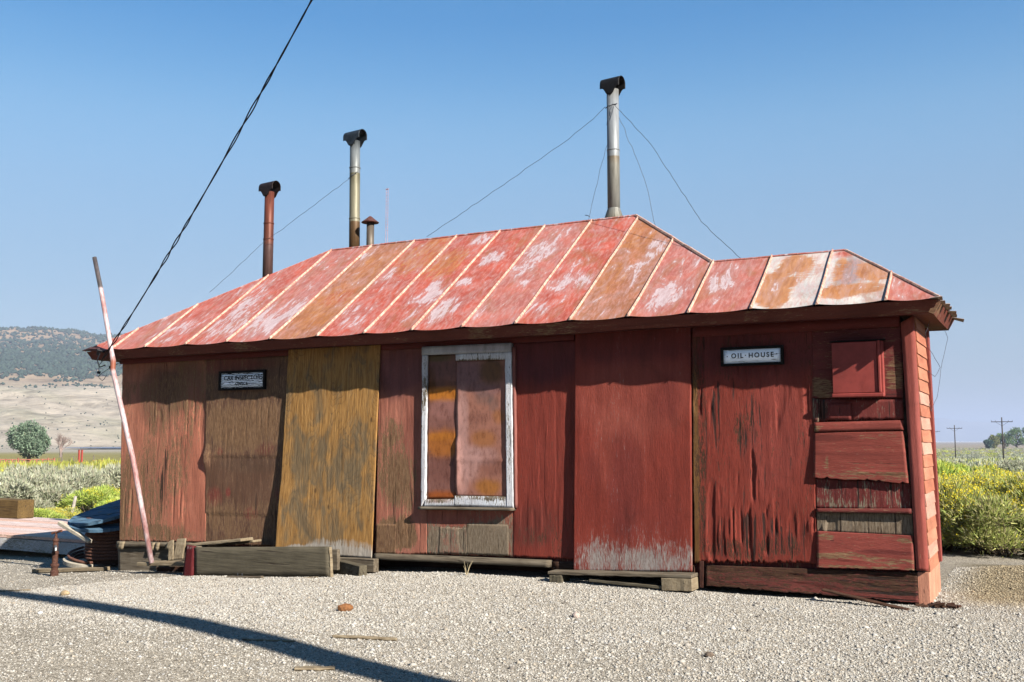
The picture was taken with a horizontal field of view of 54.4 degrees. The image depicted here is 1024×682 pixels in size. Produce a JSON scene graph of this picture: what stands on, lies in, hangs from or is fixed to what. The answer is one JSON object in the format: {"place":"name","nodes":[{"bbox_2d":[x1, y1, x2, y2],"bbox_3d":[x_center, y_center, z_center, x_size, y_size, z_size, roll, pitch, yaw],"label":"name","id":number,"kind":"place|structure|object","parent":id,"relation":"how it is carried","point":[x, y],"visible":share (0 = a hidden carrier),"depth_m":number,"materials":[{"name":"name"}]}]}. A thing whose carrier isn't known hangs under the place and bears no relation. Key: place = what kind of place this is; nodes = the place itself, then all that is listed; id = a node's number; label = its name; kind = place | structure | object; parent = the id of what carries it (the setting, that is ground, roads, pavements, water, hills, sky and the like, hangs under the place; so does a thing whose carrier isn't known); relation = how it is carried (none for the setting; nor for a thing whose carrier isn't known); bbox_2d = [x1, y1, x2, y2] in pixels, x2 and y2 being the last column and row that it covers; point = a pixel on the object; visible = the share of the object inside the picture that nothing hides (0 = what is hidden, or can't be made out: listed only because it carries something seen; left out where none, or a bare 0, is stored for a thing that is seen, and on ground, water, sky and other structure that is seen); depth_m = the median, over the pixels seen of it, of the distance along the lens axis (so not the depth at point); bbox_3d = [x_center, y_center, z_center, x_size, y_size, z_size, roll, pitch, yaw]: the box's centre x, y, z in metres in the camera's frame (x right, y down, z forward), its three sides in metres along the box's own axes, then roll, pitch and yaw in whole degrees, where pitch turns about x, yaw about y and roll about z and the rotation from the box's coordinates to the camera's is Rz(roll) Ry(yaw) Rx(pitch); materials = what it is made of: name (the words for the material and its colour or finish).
{"place":"outdoors","nodes":[
{"label":"outdoors","id":0,"kind":"place"},
{"bbox_2d":[0,327,121,448],"bbox_3d":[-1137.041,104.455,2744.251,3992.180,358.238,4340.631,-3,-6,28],"label":"hills","id":1,"kind":"structure","parent":0,"point":[59,400],"depth_m":1174.89,"materials":[{"name":"soil"}]},
{"bbox_2d":[0,325,124,448],"bbox_3d":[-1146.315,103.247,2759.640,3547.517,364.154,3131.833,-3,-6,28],"label":"juniper scrub","id":2,"kind":"object","parent":1,"relation":"on","point":[61,360],"visible":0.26,"depth_m":2001.99,"materials":[{"name":"leaf"},{"name":"wood"}]},
{"bbox_2d":[63,447,120,447],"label":"pond water","id":3,"kind":"structure","parent":0,"point":[92,447],"depth_m":796.35,"materials":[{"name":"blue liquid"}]},
{"bbox_2d":[0,441,1023,681],"bbox_3d":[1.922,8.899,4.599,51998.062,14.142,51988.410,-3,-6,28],"label":"ground","id":4,"kind":"structure","parent":0,"point":[949,562],"depth_m":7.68,"materials":[{"name":"grey gravel"}]},
{"bbox_2d":[0,471,19,481],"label":"sagebrush shrub","id":5,"kind":"object","parent":4,"relation":"on","point":[2,477],"visible":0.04,"depth_m":26.48,"materials":[{"name":"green plant"}]},
{"bbox_2d":[1,462,24,473],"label":"sagebrush shrub","id":6,"kind":"object","parent":4,"relation":"on","point":[10,468],"visible":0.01,"depth_m":34.39,"materials":[{"name":"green plant"}]},
{"bbox_2d":[0,589,30,591],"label":"stick","id":7,"kind":"object","parent":4,"relation":"on","point":[15,590],"visible":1,"depth_m":11.82,"materials":[{"name":"brown wood"}]},
{"bbox_2d":[8,465,29,473],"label":"sagebrush shrub","id":8,"kind":"object","parent":4,"relation":"on","point":[18,466],"depth_m":31.62,"materials":[{"name":"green plant"}]},
{"bbox_2d":[0,458,54,462],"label":"rail fence","id":9,"kind":"object","parent":4,"relation":"on","point":[47,459],"visible":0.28,"depth_m":135.30,"materials":[{"name":"red paint"}]},
{"bbox_2d":[5,419,51,463],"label":"round tree","id":10,"kind":"object","parent":4,"relation":"on","point":[29,443],"visible":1,"depth_m":205.74,"materials":[{"name":"green plant"}]},
{"bbox_2d":[6,462,59,476],"bbox_3d":[-14.834,4.661,31.140,2.373,1.832,2.348,-6,-8,45],"label":"sagebrush shrub","id":11,"kind":"object","parent":4,"relation":"on","point":[45,467],"visible":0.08,"depth_m":30.97,"materials":[{"name":"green plant"}]},
{"bbox_2d":[0,470,69,510],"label":"sagebrush shrub","id":12,"kind":"object","parent":4,"relation":"on","point":[7,489],"visible":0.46,"depth_m":25.63,"materials":[{"name":"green plant"}]},
{"bbox_2d":[0,517,84,554],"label":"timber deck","id":13,"kind":"structure","parent":4,"relation":"on","point":[23,534],"depth_m":17.93,"materials":[{"name":"grey wood"}]},
{"bbox_2d":[0,498,33,518],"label":"timber baulk","id":14,"kind":"object","parent":13,"relation":"on","point":[13,508],"visible":1,"depth_m":21.71,"materials":[{"name":"wood"}]},
{"bbox_2d":[3,470,85,510],"bbox_3d":[-12.555,4.181,26.327,2.127,1.561,2.552,-4,-7,38],"label":"sagebrush shrub","id":15,"kind":"object","parent":4,"relation":"on","point":[48,477],"visible":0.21,"depth_m":26.12,"materials":[{"name":"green plant"}]},
{"bbox_2d":[34,508,68,518],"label":"green shrub","id":16,"kind":"object","parent":4,"relation":"on","point":[44,513],"visible":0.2,"depth_m":23.28,"materials":[{"name":"green plant"}]},
{"bbox_2d":[50,529,61,575],"bbox_3d":[-6.388,2.980,13.948,0.117,0.673,0.236,5,-8,-41],"label":"standpipe faucet","id":17,"kind":"object","parent":4,"relation":"on","point":[54,566],"visible":0.96,"depth_m":13.93,"materials":[{"name":"orange metal"}]},
{"bbox_2d":[50,468,68,476],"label":"sagebrush shrub","id":18,"kind":"object","parent":4,"relation":"on","point":[55,472],"visible":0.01,"depth_m":28.73,"materials":[{"name":"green plant"}]},
{"bbox_2d":[0,457,120,471],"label":"meadow brush","id":19,"kind":"object","parent":4,"relation":"on","point":[100,463],"visible":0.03,"depth_m":105.46,"materials":[{"name":"yellow plant"}]},
{"bbox_2d":[45,505,81,518],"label":"rabbitbrush shrub","id":20,"kind":"object","parent":4,"relation":"on","point":[68,514],"visible":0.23,"depth_m":24.27,"materials":[{"name":"yellow plant"}]},
{"bbox_2d":[55,432,74,456],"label":"bare tree","id":21,"kind":"object","parent":4,"relation":"on","point":[60,439],"visible":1,"depth_m":303.42,"materials":[{"name":"brown plant"}]},
{"bbox_2d":[60,590,69,595],"bbox_3d":[-4.916,2.780,10.951,0.101,0.077,0.074,1,-6,-12],"label":"tan stone","id":22,"kind":"object","parent":4,"relation":"on","point":[64,592],"visible":0.84,"depth_m":10.92,"materials":[{"name":"beige stone"}]},
{"bbox_2d":[32,567,109,572],"bbox_3d":[-6.386,3.305,14.393,1.380,0.140,0.124,-2,-6,22],"label":"ground board","id":23,"kind":"object","parent":4,"relation":"on","point":[47,570],"visible":0.93,"depth_m":14.30,"materials":[{"name":"brown wood"}]},
{"bbox_2d":[71,496,76,512],"bbox_3d":[-11.023,4.381,24.934,0.252,0.994,0.088,-2,-6,16],"label":"leaning fence post","id":24,"kind":"object","parent":4,"relation":"on","point":[74,501],"visible":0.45,"depth_m":24.91,"materials":[{"name":"grey wood"}]},
{"bbox_2d":[57,462,99,477],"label":"sagebrush shrub","id":25,"kind":"object","parent":4,"relation":"on","point":[75,469],"visible":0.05,"depth_m":28.91,"materials":[{"name":"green plant"}]},
{"bbox_2d":[54,469,110,512],"bbox_3d":[-11.841,4.285,27.438,2.428,1.596,2.454,1,-6,-8],"label":"sagebrush shrub","id":26,"kind":"object","parent":4,"relation":"on","point":[81,480],"visible":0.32,"depth_m":27.04,"materials":[{"name":"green plant"}]},
{"bbox_2d":[55,484,119,517],"bbox_3d":[-10.809,4.300,26.032,2.320,1.175,2.048,1,-6,-12],"label":"green shrub","id":27,"kind":"object","parent":4,"relation":"on","point":[95,496],"visible":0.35,"depth_m":25.64,"materials":[{"name":"green plant"}]},
{"bbox_2d":[57,499,139,567],"bbox_3d":[-6.040,2.846,15.213,1.505,1.089,1.462,-3,-6,28],"label":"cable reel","id":28,"kind":"object","parent":4,"relation":"on","point":[99,526],"visible":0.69,"depth_m":14.77,"materials":[{"name":"blue wood"}]},
{"bbox_2d":[86,462,120,495],"bbox_3d":[-11.454,4.289,28.137,2.286,1.804,1.905,-3,-6,25],"label":"sagebrush shrub","id":29,"kind":"object","parent":4,"relation":"on","point":[112,473],"visible":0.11,"depth_m":27.89,"materials":[{"name":"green plant"}]},
{"bbox_2d":[91,497,119,508],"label":"green shrub","id":30,"kind":"object","parent":4,"relation":"on","point":[105,502],"visible":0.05,"depth_m":24.75,"materials":[{"name":"green plant"}]},
{"bbox_2d":[115,468,120,488],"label":"sagebrush shrub","id":31,"kind":"object","parent":4,"relation":"on","point":[119,470],"visible":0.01,"depth_m":27.78,"materials":[{"name":"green plant"}]},
{"bbox_2d":[137,560,184,565],"bbox_3d":[-4.556,2.933,13.150,0.902,0.105,0.225,-3,-6,28],"label":"plank","id":32,"kind":"object","parent":4,"relation":"on","point":[167,563],"visible":0.71,"depth_m":13.08,"materials":[{"name":"brown wood"}]},
{"bbox_2d":[92,257,153,563],"bbox_3d":[-5.367,0.870,13.673,1.441,4.235,0.098,-3,-6,28],"label":"leaning pole","id":33,"kind":"object","parent":32,"relation":"on","point":[126,432],"visible":1,"depth_m":13.59,"materials":[{"name":"paint"}]},
{"bbox_2d":[168,540,173,560],"bbox_3d":[-4.546,2.793,13.280,0.071,0.275,0.168,2,-6,-19],"label":"board offcut","id":34,"kind":"object","parent":32,"relation":"on","point":[171,551],"visible":0.99,"depth_m":13.26,"materials":[{"name":"brown wood"}]},
{"bbox_2d":[174,538,185,559],"bbox_3d":[-4.416,2.764,13.238,0.194,0.280,0.102,-3,-6,28],"label":"board offcut","id":35,"kind":"object","parent":32,"relation":"on","point":[179,549],"visible":1,"depth_m":13.22,"materials":[{"name":"brown wood"}]},
{"bbox_2d":[156,566,183,571],"bbox_3d":[-4.434,3.073,13.322,0.868,0.182,0.055,-3,-6,28],"label":"plank","id":36,"kind":"object","parent":4,"relation":"on","point":[170,569],"visible":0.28,"depth_m":13.38,"materials":[{"name":"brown wood"}]},
{"bbox_2d":[226,573,263,577],"bbox_3d":[-3.227,2.852,12.026,0.562,0.086,0.054,-3,-6,28],"label":"wood offcut","id":37,"kind":"object","parent":4,"relation":"on","point":[237,576],"visible":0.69,"depth_m":11.99,"materials":[{"name":"wood"}]},
{"bbox_2d":[183,537,339,576],"bbox_3d":[-3.035,2.715,12.306,2.375,0.521,0.515,-3,-6,28],"label":"wooden step","id":38,"kind":"object","parent":4,"relation":"on","point":[210,559],"visible":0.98,"depth_m":12.09,"materials":[{"name":"wood"}]},
{"bbox_2d":[242,639,294,641],"bbox_3d":[-1.834,2.255,7.500,0.424,0.018,0.020,-1,-6,9],"label":"stick","id":39,"kind":"object","parent":4,"relation":"on","point":[270,640],"visible":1,"depth_m":7.49,"materials":[{"name":"brown wood"}]},
{"bbox_2d":[294,666,334,670],"bbox_3d":[-1.307,2.166,6.589,0.266,0.023,0.075,1,-6,-6],"label":"wood chip","id":40,"kind":"object","parent":4,"relation":"on","point":[313,668],"visible":1,"depth_m":6.57,"materials":[{"name":"beige wood"}]},
{"bbox_2d":[337,603,352,610],"bbox_3d":[-1.497,2.396,8.941,0.140,0.084,0.100,1,-6,-12],"label":"rusty rock","id":41,"kind":"object","parent":4,"relation":"on","point":[345,607],"visible":0.91,"depth_m":8.91,"materials":[{"name":"stone"}]},
{"bbox_2d":[333,559,366,575],"bbox_3d":[-2.033,2.692,11.884,0.114,0.184,0.916,5,-8,-42],"label":"timber block","id":42,"kind":"object","parent":4,"relation":"on","point":[351,568],"depth_m":11.64,"materials":[{"name":"brown wood"}]},
{"bbox_2d":[340,557,378,572],"bbox_3d":[-1.939,2.681,11.949,0.768,0.172,0.104,-3,-6,28],"label":"timber block","id":43,"kind":"object","parent":4,"relation":"on","point":[372,564],"depth_m":11.79,"materials":[{"name":"brown wood"}]},
{"bbox_2d":[332,635,396,640],"bbox_3d":[-1.124,2.263,7.594,0.519,0.027,0.039,-1,-6,13],"label":"stick","id":44,"kind":"object","parent":4,"relation":"on","point":[366,637],"visible":1,"depth_m":7.58,"materials":[{"name":"brown wood"}]},
{"bbox_2d":[82,75,963,605],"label":"oil house shed","id":45,"kind":"structure","parent":4,"relation":"on","point":[574,395],"depth_m":10.96,"materials":[{"name":"paint"}]},
{"bbox_2d":[96,0,312,367],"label":"power cable","id":46,"kind":"object","parent":45,"relation":"attached to","point":[99,351],"visible":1,"depth_m":11.34,"materials":[{"name":"black rubber"}]},
{"bbox_2d":[218,369,266,390],"bbox_3d":[-3.576,0.521,13.197,0.809,0.257,0.048,-3,-6,28],"label":"inspection sign","id":47,"kind":"object","parent":45,"relation":"attached to","point":[244,380],"visible":1,"depth_m":13.18,"materials":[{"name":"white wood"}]},
{"bbox_2d":[275,345,380,557],"bbox_3d":[-2.297,1.349,12.371,1.514,2.577,0.116,-3,-6,28],"label":"plywood sheet","id":48,"kind":"object","parent":45,"relation":"attached to","point":[327,488],"visible":0.97,"depth_m":12.36,"materials":[{"name":"yellow wood"}]},
{"bbox_2d":[385,188,388,242],"bbox_3d":[-1.897,-1.590,15.059,0.050,1.456,0.012,-3,-6,28],"label":"aerial mast","id":49,"kind":"object","parent":45,"relation":"attached to","point":[387,224],"visible":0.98,"depth_m":15.06,"materials":[{"name":"grey metal"}]},
{"bbox_2d":[418,343,517,510],"bbox_3d":[-0.511,0.994,11.486,1.283,1.913,0.121,-3,-6,28],"label":"window","id":50,"kind":"structure","parent":45,"relation":"in","point":[469,404],"depth_m":11.47,"materials":[{"name":"wood"}]},
{"bbox_2d":[574,326,692,571],"bbox_3d":[1.260,1.140,10.502,1.327,2.603,0.084,-3,-6,28],"label":"door panel","id":51,"kind":"structure","parent":45,"relation":"in","point":[633,433],"depth_m":10.48,"materials":[{"name":"paint"}]},
{"bbox_2d":[720,345,783,366],"bbox_3d":[2.406,0.150,9.984,0.628,0.191,0.048,-3,-6,28],"label":"oil house sign","id":52,"kind":"object","parent":45,"relation":"attached to","point":[754,355],"visible":1,"depth_m":9.97,"materials":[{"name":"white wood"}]},
{"bbox_2d":[572,612,579,617],"bbox_3d":[0.549,2.355,8.541,0.073,0.063,0.091,-1,-6,11],"label":"pale stone","id":53,"kind":"object","parent":4,"relation":"on","point":[576,614],"visible":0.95,"depth_m":8.51,"materials":[{"name":"white stone"}]},
{"bbox_2d":[548,569,697,591],"bbox_3d":[1.124,2.457,10.283,1.593,0.203,0.206,-3,-6,28],"label":"doorstep","id":54,"kind":"object","parent":4,"relation":"on","point":[679,581],"visible":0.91,"depth_m":10.09,"materials":[{"name":"brown wood"}]},
{"bbox_2d":[704,652,713,656],"bbox_3d":[1.367,2.179,6.912,0.078,0.043,0.055,3,-6,-27],"label":"dark stone","id":55,"kind":"object","parent":4,"relation":"on","point":[709,654],"visible":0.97,"depth_m":6.89,"materials":[{"name":"stone"}]},
{"bbox_2d":[822,588,908,610],"bbox_3d":[3.224,2.367,9.105,0.784,0.132,0.074,-5,-7,39],"label":"broken lath","id":56,"kind":"object","parent":4,"relation":"on","point":[865,599],"visible":1,"depth_m":9.08,"materials":[{"name":"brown wood"}]},
{"bbox_2d":[914,601,960,608],"bbox_3d":[3.851,2.385,8.996,0.388,0.067,0.208,-3,-6,28],"label":"bark debris","id":57,"kind":"object","parent":4,"relation":"on","point":[938,604],"visible":0.99,"depth_m":8.95,"materials":[{"name":"brown wood"}]},
{"bbox_2d":[937,460,962,477],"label":"green shrub","id":58,"kind":"object","parent":4,"relation":"on","point":[944,468],"visible":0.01,"depth_m":16.91,"materials":[{"name":"green plant"}]},
{"bbox_2d":[947,425,961,456],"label":"utility pole","id":59,"kind":"object","parent":4,"relation":"on","point":[954,428],"visible":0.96,"depth_m":291.32,"materials":[{"name":"brown wood"}]},
{"bbox_2d":[940,460,971,471],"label":"green shrub","id":60,"kind":"object","parent":4,"relation":"on","point":[958,465],"visible":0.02,"depth_m":27.75,"materials":[{"name":"green plant"}]},
{"bbox_2d":[948,459,971,467],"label":"sagebrush shrub","id":61,"kind":"object","parent":4,"relation":"on","point":[959,461],"depth_m":34.79,"materials":[{"name":"green plant"}]},
{"bbox_2d":[938,465,1006,497],"bbox_3d":[6.989,2.508,15.226,1.761,1.222,1.897,1,-6,-5],"label":"rabbitbrush shrub","id":62,"kind":"object","parent":4,"relation":"on","point":[985,480],"visible":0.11,"depth_m":14.91,"materials":[{"name":"yellow plant"}]},
{"bbox_2d":[937,470,1010,552],"bbox_3d":[6.058,2.375,13.772,1.523,1.231,1.562,5,-7,-40],"label":"rabbitbrush shrub","id":63,"kind":"object","parent":4,"relation":"on","point":[945,485],"visible":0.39,"depth_m":13.31,"materials":[{"name":"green plant"}]},
{"bbox_2d":[936,447,1023,472],"bbox_3d":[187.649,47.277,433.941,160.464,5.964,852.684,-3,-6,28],"label":"distant brush","id":64,"kind":"object","parent":4,"relation":"on","point":[971,459],"visible":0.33,"depth_m":333.27,"materials":[{"name":"green plant"}]},
{"bbox_2d":[940,490,1023,557],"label":"rabbitbrush shrub","id":65,"kind":"object","parent":4,"relation":"on","point":[988,513],"visible":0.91,"depth_m":12.91,"materials":[{"name":"green plant"}]},
{"bbox_2d":[953,463,1020,475],"bbox_3d":[8.385,2.773,17.696,1.872,1.277,2.119,1,-6,-12],"label":"green shrub","id":66,"kind":"object","parent":4,"relation":"on","point":[977,468],"visible":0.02,"depth_m":17.62,"materials":[{"name":"green plant"}]},
{"bbox_2d":[983,438,993,448],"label":"grove tree","id":67,"kind":"object","parent":4,"relation":"on","point":[988,442],"visible":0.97,"depth_m":756.30,"materials":[{"name":"green plant"}]},
{"bbox_2d":[988,435,999,448],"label":"grove tree","id":68,"kind":"object","parent":4,"relation":"on","point":[995,439],"visible":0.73,"depth_m":778.11,"materials":[{"name":"green plant"}]},
{"bbox_2d":[972,463,1022,483],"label":"rabbitbrush shrub","id":69,"kind":"object","parent":4,"relation":"on","point":[988,469],"visible":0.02,"depth_m":16.38,"materials":[{"name":"yellow plant"}]},
{"bbox_2d":[977,459,1023,470],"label":"sagebrush shrub","id":70,"kind":"object","parent":4,"relation":"on","point":[1001,464],"visible":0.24,"depth_m":44.90,"materials":[{"name":"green plant"}]},
{"bbox_2d":[991,417,1012,458],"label":"utility pole","id":71,"kind":"object","parent":4,"relation":"on","point":[1001,421],"visible":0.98,"depth_m":211.67,"materials":[{"name":"brown wood"}]},
{"bbox_2d":[996,432,1010,447],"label":"grove tree","id":72,"kind":"object","parent":4,"relation":"on","point":[1005,439],"visible":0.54,"depth_m":802.78,"materials":[{"name":"green plant"}]},
{"bbox_2d":[988,471,1023,553],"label":"rabbitbrush shrub","id":73,"kind":"object","parent":4,"relation":"on","point":[1015,486],"visible":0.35,"depth_m":13.81,"materials":[{"name":"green plant"}]},
{"bbox_2d":[1007,427,1023,447],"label":"grove tree","id":74,"kind":"object","parent":4,"relation":"on","point":[1012,434],"visible":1,"depth_m":781.64,"materials":[{"name":"green plant"}]},
{"bbox_2d":[0,0,1023,426],"label":"sky","id":75,"kind":"structure","parent":0,"point":[889,133],"materials":[{"name":"blue"}]},
{"bbox_2d":[934,418,1023,440],"bbox_3d":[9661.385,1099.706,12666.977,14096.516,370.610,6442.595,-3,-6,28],"label":"mountain","id":76,"kind":"structure","parent":0,"point":[975,431],"depth_m":14220.49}
]}

